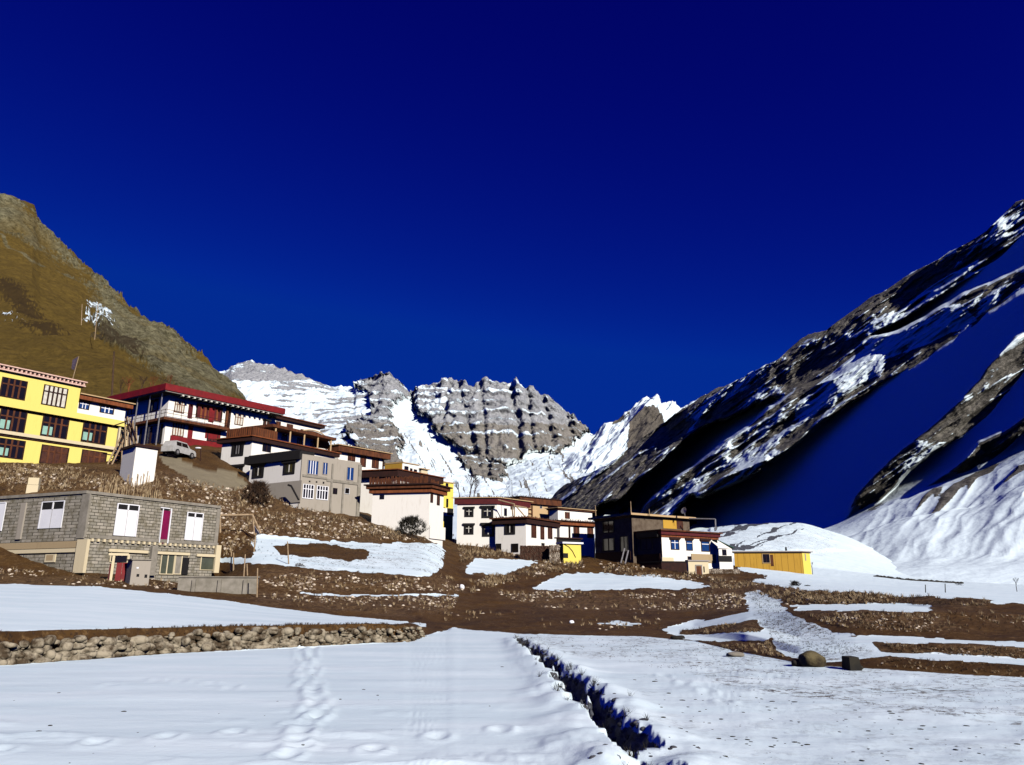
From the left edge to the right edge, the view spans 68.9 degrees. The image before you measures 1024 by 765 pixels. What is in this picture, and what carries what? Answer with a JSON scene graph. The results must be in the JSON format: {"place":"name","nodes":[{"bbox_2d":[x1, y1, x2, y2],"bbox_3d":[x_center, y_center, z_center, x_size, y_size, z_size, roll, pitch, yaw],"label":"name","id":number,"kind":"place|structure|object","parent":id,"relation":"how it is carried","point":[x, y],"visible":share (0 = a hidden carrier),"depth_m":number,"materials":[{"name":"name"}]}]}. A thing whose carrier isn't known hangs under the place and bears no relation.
{"place":"outdoors","nodes":[
{"label":"outdoors","id":0,"kind":"place"},
{"bbox_2d":[0,461,160,495],"bbox_3d":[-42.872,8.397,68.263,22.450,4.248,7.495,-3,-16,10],"label":"dry grass","id":1,"kind":"structure","parent":0,"point":[71,471],"depth_m":68.71,"materials":[{"name":"brown plant"}]},
{"bbox_2d":[0,568,174,587],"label":"dry grass","id":2,"kind":"structure","parent":0,"point":[25,571],"depth_m":46.47,"materials":[{"name":"brown plant"}]},
{"bbox_2d":[0,193,245,399],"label":"hillside","id":3,"kind":"structure","parent":0,"point":[52,287],"depth_m":230.55,"materials":[{"name":"brown plant"}]},
{"bbox_2d":[222,535,254,554],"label":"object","id":4,"kind":"structure","parent":0,"point":[234,542],"depth_m":63.97,"materials":[{"name":"beige stone"}]},
{"bbox_2d":[271,568,463,591],"bbox_3d":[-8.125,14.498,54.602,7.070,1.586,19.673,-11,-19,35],"label":"dry grass","id":5,"kind":"structure","parent":0,"point":[396,579],"depth_m":50.97,"materials":[{"name":"brown plant"}]},
{"bbox_2d":[369,522,426,539],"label":"dry grass","id":6,"kind":"structure","parent":0,"point":[385,530],"depth_m":81.38,"materials":[{"name":"brown plant"}]},
{"bbox_2d":[219,360,595,552],"bbox_3d":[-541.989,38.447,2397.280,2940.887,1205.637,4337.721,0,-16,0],"label":"mountain","id":7,"kind":"structure","parent":0,"point":[497,438],"depth_m":3225.92,"materials":[{"name":"white snow"}]},
{"bbox_2d":[458,542,518,561],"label":"dry grass","id":8,"kind":"structure","parent":0,"point":[486,551],"depth_m":95.53,"materials":[{"name":"beige plant"}]},
{"bbox_2d":[0,443,1023,764],"bbox_3d":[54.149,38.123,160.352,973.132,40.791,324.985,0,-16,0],"label":"ground","id":9,"kind":"structure","parent":0,"point":[456,689],"depth_m":16.18,"materials":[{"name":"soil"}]},
{"bbox_2d":[26,477,40,492],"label":"stone pillar","id":10,"kind":"structure","parent":9,"relation":"on","point":[33,485],"depth_m":64.15,"materials":[{"name":"beige stone"}]},
{"bbox_2d":[0,363,135,463],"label":"apartment building","id":11,"kind":"structure","parent":9,"relation":"on","point":[47,418],"depth_m":80.19,"materials":[{"name":"yellow paint"}]},
{"bbox_2d":[0,437,25,459],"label":"window","id":12,"kind":"structure","parent":11,"relation":"in","point":[9,448],"depth_m":76.53,"materials":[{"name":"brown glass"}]},
{"bbox_2d":[0,376,27,400],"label":"window","id":13,"kind":"structure","parent":11,"relation":"in","point":[10,387],"depth_m":77.52,"materials":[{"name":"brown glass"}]},
{"bbox_2d":[0,408,27,432],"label":"window","id":14,"kind":"structure","parent":11,"relation":"in","point":[10,420],"depth_m":77.01,"materials":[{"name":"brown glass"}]},
{"bbox_2d":[39,444,69,463],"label":"window","id":15,"kind":"structure","parent":11,"relation":"in","point":[49,454],"depth_m":79.63,"materials":[{"name":"brown wood"}]},
{"bbox_2d":[41,384,68,407],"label":"window","id":16,"kind":"structure","parent":11,"relation":"in","point":[55,396],"depth_m":80.65,"materials":[{"name":"white glass"}]},
{"bbox_2d":[40,415,69,439],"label":"window","id":17,"kind":"structure","parent":11,"relation":"in","point":[54,427],"depth_m":80.16,"materials":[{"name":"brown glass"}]},
{"bbox_2d":[80,449,106,462],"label":"door","id":18,"kind":"structure","parent":11,"relation":"in","point":[87,456],"depth_m":82.84,"materials":[{"name":"brown wood"}]},
{"bbox_2d":[80,422,107,444],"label":"window","id":19,"kind":"structure","parent":11,"relation":"in","point":[91,433],"depth_m":83.37,"materials":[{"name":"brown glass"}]},
{"bbox_2d":[99,403,116,414],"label":"window","id":20,"kind":"structure","parent":11,"relation":"in","point":[104,408],"depth_m":85.45,"materials":[{"name":"blue glass"}]},
{"bbox_2d":[1,464,160,489],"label":"bank stones","id":21,"kind":"object","parent":9,"relation":"on","point":[54,477],"visible":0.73,"depth_m":68.13,"materials":[{"name":"stone"}]},
{"bbox_2d":[0,490,221,581],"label":"block house","id":22,"kind":"structure","parent":9,"relation":"on","point":[85,531],"depth_m":51.66,"materials":[{"name":"concrete"}]},
{"bbox_2d":[98,472,162,498],"bbox_3d":[-32.262,9.274,63.418,5.186,3.707,1.042,13,-20,-39],"label":"stick fence","id":23,"kind":"object","parent":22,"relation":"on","point":[116,490],"visible":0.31,"depth_m":63.50,"materials":[{"name":"brown wood"}]},
{"bbox_2d":[158,507,171,542],"bbox_3d":[-25.347,10.426,54.421,0.112,2.578,0.936,-9,-18,29],"label":"door","id":24,"kind":"structure","parent":22,"relation":"in","point":[166,514],"depth_m":54.50,"materials":[{"name":"pink paint"}]},
{"bbox_2d":[159,554,175,574],"bbox_3d":[-25.042,13.206,54.224,0.100,1.425,1.133,-9,-18,29],"label":"window","id":25,"kind":"structure","parent":22,"relation":"in","point":[167,562],"depth_m":54.21,"materials":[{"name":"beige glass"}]},
{"bbox_2d":[173,555,188,574],"bbox_3d":[-24.460,13.445,55.205,0.100,1.451,1.152,-9,-18,29],"label":"window","id":26,"kind":"structure","parent":22,"relation":"in","point":[178,558],"depth_m":55.04,"materials":[{"name":"beige wood"}]},
{"bbox_2d":[199,557,213,569],"bbox_3d":[-23.313,13.839,57.156,0.100,1.028,1.307,-9,-18,29],"label":"window","id":27,"kind":"structure","parent":22,"relation":"in","point":[206,563],"depth_m":57.10,"materials":[{"name":"beige glass"}]},
{"bbox_2d":[107,553,129,580],"bbox_3d":[-24.388,11.443,46.184,1.180,1.732,0.200,8,-18,-27],"label":"door","id":28,"kind":"structure","parent":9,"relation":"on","point":[119,557],"depth_m":46.21,"materials":[{"name":"red paint"}]},
{"bbox_2d":[107,416,136,463],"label":"outdoor stair","id":29,"kind":"object","parent":9,"relation":"on","point":[130,426],"visible":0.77,"depth_m":81.01,"materials":[{"name":"brown wood"}]},
{"bbox_2d":[125,559,152,584],"bbox_3d":[-22.898,12.078,45.597,1.162,2.500,1.512,13,-20,-38],"label":"gate booth","id":30,"kind":"object","parent":9,"relation":"on","point":[138,572],"visible":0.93,"depth_m":45.34,"materials":[{"name":"concrete"}]},
{"bbox_2d":[120,443,160,485],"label":"storage block","id":31,"kind":"structure","parent":9,"relation":"on","point":[140,459],"depth_m":69.44,"materials":[{"name":"white paint"}]},
{"bbox_2d":[161,440,195,458],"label":"parked car","id":32,"kind":"object","parent":9,"relation":"on","point":[177,447],"visible":0.91,"depth_m":88.42,"materials":[{"name":"white paint"}]},
{"bbox_2d":[107,383,284,446],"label":"red roof building","id":33,"kind":"structure","parent":9,"relation":"on","point":[160,413],"depth_m":100.20,"materials":[{"name":"paint"}]},
{"bbox_2d":[138,424,163,443],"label":"window","id":34,"kind":"structure","parent":33,"relation":"in","point":[151,432],"depth_m":98.28,"materials":[{"name":"blue glass"}]},
{"bbox_2d":[172,423,184,436],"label":"window","id":35,"kind":"structure","parent":33,"relation":"in","point":[178,429],"depth_m":98.31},
{"bbox_2d":[195,403,222,421],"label":"window","id":36,"kind":"structure","parent":33,"relation":"in","point":[201,409],"depth_m":101.85,"materials":[{"name":"red paint"}]},
{"bbox_2d":[0,622,424,664],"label":"stone wall","id":37,"kind":"structure","parent":9,"relation":"on","point":[76,647],"depth_m":20.55,"materials":[{"name":"beige stone"}]},
{"bbox_2d":[177,576,259,593],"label":"concrete wall","id":38,"kind":"structure","parent":9,"relation":"on","point":[237,584],"depth_m":44.31,"materials":[{"name":"beige concrete"}]},
{"bbox_2d":[219,514,260,534],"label":"goal frame","id":39,"kind":"object","parent":9,"relation":"on","point":[254,520],"visible":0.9,"depth_m":66.75,"materials":[{"name":"brown wood"}]},
{"bbox_2d":[240,479,272,504],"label":"bush","id":40,"kind":"object","parent":9,"relation":"on","point":[259,489],"visible":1,"depth_m":79.33,"materials":[{"name":"brown plant"}]},
{"bbox_2d":[215,424,341,474],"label":"veranda house","id":41,"kind":"structure","parent":9,"relation":"on","point":[239,444],"depth_m":95.41,"materials":[{"name":"white paint"}]},
{"bbox_2d":[230,441,245,456],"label":"window","id":42,"kind":"structure","parent":41,"relation":"in","point":[237,447],"depth_m":94.06,"materials":[{"name":"black paint"}]},
{"bbox_2d":[164,476,403,538],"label":"bank stones","id":43,"kind":"object","parent":9,"relation":"on","point":[253,511],"visible":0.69,"depth_m":74.83,"materials":[{"name":"beige stone"}]},
{"bbox_2d":[161,471,423,538],"bbox_3d":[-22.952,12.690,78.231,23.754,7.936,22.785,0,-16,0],"label":"dry grass","id":44,"kind":"structure","parent":9,"relation":"on","point":[259,515],"depth_m":75.87,"materials":[{"name":"brown plant"}]},
{"bbox_2d":[268,416,326,431],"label":"annex house","id":45,"kind":"structure","parent":9,"relation":"on","point":[294,423],"depth_m":114.70,"materials":[{"name":"white paint"}]},
{"bbox_2d":[244,449,361,515],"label":"grey gable house","id":46,"kind":"structure","parent":9,"relation":"on","point":[298,478],"depth_m":87.39,"materials":[{"name":"white paint"}]},
{"bbox_2d":[250,463,265,478],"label":"window","id":47,"kind":"structure","parent":46,"relation":"in","point":[258,469],"depth_m":88.88,"materials":[{"name":"black paint"}]},
{"bbox_2d":[281,460,296,474],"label":"window","id":48,"kind":"structure","parent":46,"relation":"in","point":[289,466],"depth_m":86.42,"materials":[{"name":"black paint"}]},
{"bbox_2d":[302,484,313,498],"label":"window","id":49,"kind":"structure","parent":46,"relation":"in","point":[308,490],"depth_m":85.51,"materials":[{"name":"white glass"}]},
{"bbox_2d":[307,460,318,474],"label":"window","id":50,"kind":"structure","parent":46,"relation":"in","point":[312,466],"depth_m":86.59,"materials":[{"name":"blue glass"}]},
{"bbox_2d":[316,485,328,499],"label":"window","id":51,"kind":"structure","parent":46,"relation":"in","point":[322,491],"depth_m":86.87,"materials":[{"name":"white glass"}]},
{"bbox_2d":[303,429,329,449],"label":"domed shed","id":52,"kind":"structure","parent":9,"relation":"on","point":[322,444],"depth_m":105.64,"materials":[{"name":"white paint"}]},
{"bbox_2d":[262,594,455,609],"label":"bank stones","id":53,"kind":"object","parent":9,"relation":"on","point":[380,601],"visible":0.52,"depth_m":45.11,"materials":[{"name":"stone"}]},
{"bbox_2d":[327,443,392,469],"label":"broad roof house","id":54,"kind":"structure","parent":9,"relation":"on","point":[369,459],"depth_m":109.13,"materials":[{"name":"white paint"}]},
{"bbox_2d":[262,592,461,610],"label":"dry grass","id":55,"kind":"structure","parent":9,"relation":"on","point":[402,597],"depth_m":44.84,"materials":[{"name":"brown plant"}]},
{"bbox_2d":[263,572,462,591],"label":"bank stones","id":56,"kind":"object","parent":9,"relation":"on","point":[352,577],"visible":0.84,"depth_m":51.01,"materials":[{"name":"stone"}]},
{"bbox_2d":[384,462,419,471],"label":"rooftop house","id":57,"kind":"structure","parent":9,"relation":"on","point":[406,466],"depth_m":123.88,"materials":[{"name":"white paint"}]},
{"bbox_2d":[360,468,445,514],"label":"building","id":58,"kind":"structure","parent":9,"relation":"on","point":[366,497],"depth_m":98.58,"materials":[{"name":"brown paint"}]},
{"bbox_2d":[363,475,452,545],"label":"cube house","id":59,"kind":"structure","parent":9,"relation":"on","point":[393,502],"depth_m":88.07,"materials":[{"name":"white paint"}]},
{"bbox_2d":[395,515,429,537],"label":"bush","id":60,"kind":"object","parent":9,"relation":"on","point":[412,520],"visible":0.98,"depth_m":83.39,"materials":[{"name":"green plant"}]},
{"bbox_2d":[440,481,454,539],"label":"lemon house","id":61,"kind":"structure","parent":9,"relation":"on","point":[448,512],"depth_m":109.16,"materials":[{"name":"paint"}]},
{"bbox_2d":[451,495,533,549],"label":"terrace house","id":62,"kind":"structure","parent":9,"relation":"on","point":[475,525],"depth_m":105.16,"materials":[{"name":"white paint"}]},
{"bbox_2d":[480,505,494,517],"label":"window","id":63,"kind":"structure","parent":62,"relation":"in","point":[487,511],"depth_m":105.08,"materials":[{"name":"black paint"}]},
{"bbox_2d":[480,523,494,536],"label":"window","id":64,"kind":"structure","parent":62,"relation":"in","point":[487,528],"depth_m":104.39,"materials":[{"name":"black paint"}]},
{"bbox_2d":[13,666,1023,764],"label":"snow pebbles","id":65,"kind":"object","parent":9,"relation":"on","point":[749,739],"visible":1,"depth_m":8.86,"materials":[{"name":"grey stone"}]},
{"bbox_2d":[489,515,562,554],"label":"wing house","id":66,"kind":"structure","parent":9,"relation":"on","point":[512,533],"depth_m":102.48,"materials":[{"name":"white paint"}]},
{"bbox_2d":[500,494,562,518],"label":"tan house","id":67,"kind":"structure","parent":9,"relation":"on","point":[537,509],"depth_m":118.34,"materials":[{"name":"beige paint"}]},
{"bbox_2d":[520,545,548,560],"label":"yard stone wall","id":68,"kind":"structure","parent":9,"relation":"on","point":[536,553],"depth_m":95.78,"materials":[{"name":"brown stone"}]},
{"bbox_2d":[549,545,559,563],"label":"gate pier","id":69,"kind":"structure","parent":9,"relation":"on","point":[554,552],"depth_m":94.66,"materials":[{"name":"stone"}]},
{"bbox_2d":[556,542,582,563],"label":"yellow kiosk","id":70,"kind":"object","parent":9,"relation":"on","point":[570,551],"visible":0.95,"depth_m":97.18,"materials":[{"name":"paint"}]},
{"bbox_2d":[545,507,596,521],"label":"balcony house","id":71,"kind":"structure","parent":9,"relation":"on","point":[563,513],"depth_m":117.17,"materials":[{"name":"white paint"}]},
{"bbox_2d":[555,519,594,556],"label":"porch house","id":72,"kind":"structure","parent":9,"relation":"on","point":[584,529],"depth_m":111.94,"materials":[{"name":"white paint"}]},
{"bbox_2d":[515,634,658,764],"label":"ditch grass","id":73,"kind":"structure","parent":9,"relation":"on","point":[608,727],"depth_m":11.81,"materials":[{"name":"brown plant"}]},
{"bbox_2d":[517,636,699,758],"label":"ditch stones","id":74,"kind":"object","parent":9,"relation":"on","point":[632,724],"visible":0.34,"depth_m":10.57,"materials":[{"name":"grey stone"}]},
{"bbox_2d":[498,589,744,610],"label":"dry grass","id":75,"kind":"structure","parent":9,"relation":"on","point":[652,604],"depth_m":52.55,"materials":[{"name":"brown plant"}]},
{"bbox_2d":[500,590,744,609],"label":"bank stones","id":76,"kind":"object","parent":9,"relation":"on","point":[654,606],"visible":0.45,"depth_m":53.48,"materials":[{"name":"brown stone"}]},
{"bbox_2d":[588,501,722,568],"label":"courtyard house","id":77,"kind":"structure","parent":9,"relation":"on","point":[641,537],"depth_m":102.30,"materials":[{"name":"white paint"}]},
{"bbox_2d":[602,521,614,532],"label":"window","id":78,"kind":"structure","parent":77,"relation":"in","point":[607,526],"depth_m":105.91,"materials":[{"name":"black paint"}]},
{"bbox_2d":[602,538,614,550],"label":"window","id":79,"kind":"structure","parent":77,"relation":"in","point":[608,544],"depth_m":105.26,"materials":[{"name":"grey glass"}]},
{"bbox_2d":[669,537,680,549],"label":"window","id":80,"kind":"structure","parent":77,"relation":"in","point":[674,541],"depth_m":99.13,"materials":[{"name":"blue glass"}]},
{"bbox_2d":[699,538,710,551],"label":"window","id":81,"kind":"structure","parent":77,"relation":"in","point":[705,542],"depth_m":102.15,"materials":[{"name":"blue glass"}]},
{"bbox_2d":[639,561,686,571],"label":"yard wall","id":82,"kind":"structure","parent":9,"relation":"on","point":[680,566],"depth_m":94.70,"materials":[{"name":"brown paint"}]},
{"bbox_2d":[685,560,709,573],"bbox_3d":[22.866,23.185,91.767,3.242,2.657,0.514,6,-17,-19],"label":"concrete shed","id":83,"kind":"structure","parent":9,"relation":"on","point":[699,566],"depth_m":91.73,"materials":[{"name":"concrete"}]},
{"bbox_2d":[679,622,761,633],"bbox_3d":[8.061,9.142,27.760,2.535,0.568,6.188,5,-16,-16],"label":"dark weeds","id":84,"kind":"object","parent":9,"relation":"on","point":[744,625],"visible":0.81,"depth_m":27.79,"materials":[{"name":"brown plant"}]},
{"bbox_2d":[712,540,733,568],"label":"green roof hut","id":85,"kind":"object","parent":9,"relation":"on","point":[724,559],"visible":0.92,"depth_m":101.66,"materials":[{"name":"white paint"}]},
{"bbox_2d":[709,569,739,573],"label":"garden wall","id":86,"kind":"structure","parent":9,"relation":"on","point":[722,571],"depth_m":93.25,"materials":[{"name":"stone"}]},
{"bbox_2d":[732,547,812,573],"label":"long shed","id":87,"kind":"structure","parent":9,"relation":"on","point":[794,561],"depth_m":110.39,"materials":[{"name":"paint"}]},
{"bbox_2d":[539,637,1022,716],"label":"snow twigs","id":88,"kind":"object","parent":9,"relation":"on","point":[789,676],"visible":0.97,"depth_m":14.45,"materials":[{"name":"brown plant"}]},
{"bbox_2d":[753,592,866,656],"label":"snow twigs","id":89,"kind":"object","parent":9,"relation":"on","point":[798,631],"visible":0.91,"depth_m":23.67,"materials":[{"name":"brown plant"}]},
{"bbox_2d":[798,650,825,666],"bbox_3d":[6.701,6.194,16.653,0.569,0.415,0.447,0,-16,0],"label":"boulder","id":90,"kind":"object","parent":9,"relation":"on","point":[810,658],"visible":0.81,"depth_m":16.51,"materials":[{"name":"beige stone"}]},
{"bbox_2d":[842,656,863,670],"bbox_3d":[7.348,6.077,16.027,0.379,0.365,0.450,0,-16,0],"label":"timber box","id":91,"kind":"object","parent":9,"relation":"on","point":[850,663],"visible":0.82,"depth_m":15.89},
{"bbox_2d":[874,575,963,583],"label":"wall","id":92,"kind":"structure","parent":9,"relation":"on","point":[917,580],"depth_m":144.72,"materials":[{"name":"stone"}]},
{"bbox_2d":[820,612,1023,631],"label":"bank stones","id":93,"kind":"object","parent":9,"relation":"on","point":[891,623],"visible":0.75,"depth_m":23.29,"materials":[{"name":"brown stone"}]},
{"bbox_2d":[884,641,1023,657],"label":"dry grass","id":94,"kind":"structure","parent":9,"relation":"on","point":[952,648],"depth_m":17.49,"materials":[{"name":"brown plant"}]},
{"bbox_2d":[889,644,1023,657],"bbox_3d":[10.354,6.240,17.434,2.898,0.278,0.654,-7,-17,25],"label":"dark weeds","id":95,"kind":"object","parent":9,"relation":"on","point":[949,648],"visible":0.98,"depth_m":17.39,"materials":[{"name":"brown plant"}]},
{"bbox_2d":[0,0,1023,434],"label":"sky","id":96,"kind":"structure","parent":0,"point":[603,207],"materials":[{"name":"blue"}]},
{"bbox_2d":[463,559,584,591],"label":"dry grass","id":97,"kind":"structure","parent":0,"point":[496,580],"depth_m":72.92,"materials":[{"name":"brown plant"}]},
{"bbox_2d":[438,609,659,628],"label":"dry grass","id":98,"kind":"structure","parent":0,"point":[474,614],"depth_m":36.02,"materials":[{"name":"brown plant"}]},
{"bbox_2d":[562,394,710,530],"bbox_3d":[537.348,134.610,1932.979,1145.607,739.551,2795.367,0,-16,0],"label":"snow peak","id":99,"kind":"structure","parent":0,"point":[606,444],"depth_m":2353.85,"materials":[{"name":"white snow"}]},
{"bbox_2d":[602,561,703,579],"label":"dry grass","id":100,"kind":"structure","parent":0,"point":[641,568],"depth_m":88.67,"materials":[{"name":"brown plant"}]},
{"bbox_2d":[698,622,760,633],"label":"dry grass","id":101,"kind":"structure","parent":0,"point":[742,630],"depth_m":27.93,"materials":[{"name":"brown plant"}]},
{"bbox_2d":[722,640,784,656],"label":"dry grass","id":102,"kind":"structure","parent":0,"point":[770,647],"depth_m":20.89,"materials":[{"name":"brown plant"}]},
{"bbox_2d":[709,576,799,603],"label":"dry grass","id":103,"kind":"structure","parent":0,"point":[788,592],"depth_m":54.09,"materials":[{"name":"brown plant"}]},
{"bbox_2d":[552,199,1023,584],"bbox_3d":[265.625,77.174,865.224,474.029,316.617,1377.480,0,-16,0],"label":"mountain ridge","id":104,"kind":"structure","parent":0,"point":[888,423],"depth_m":526.91,"materials":[{"name":"white snow"}]},
{"bbox_2d":[793,589,990,605],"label":"dry grass","id":105,"kind":"structure","parent":0,"point":[827,593],"depth_m":38.22,"materials":[{"name":"brown plant"}]},
{"bbox_2d":[801,609,1023,632],"bbox_3d":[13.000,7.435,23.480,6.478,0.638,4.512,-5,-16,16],"label":"dry grass","id":106,"kind":"structure","parent":0,"point":[891,612],"depth_m":23.45,"materials":[{"name":"brown plant"}]},
{"bbox_2d":[877,657,1023,674],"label":"dry grass","id":107,"kind":"structure","parent":0,"point":[947,667],"depth_m":15.81,"materials":[{"name":"brown plant"}]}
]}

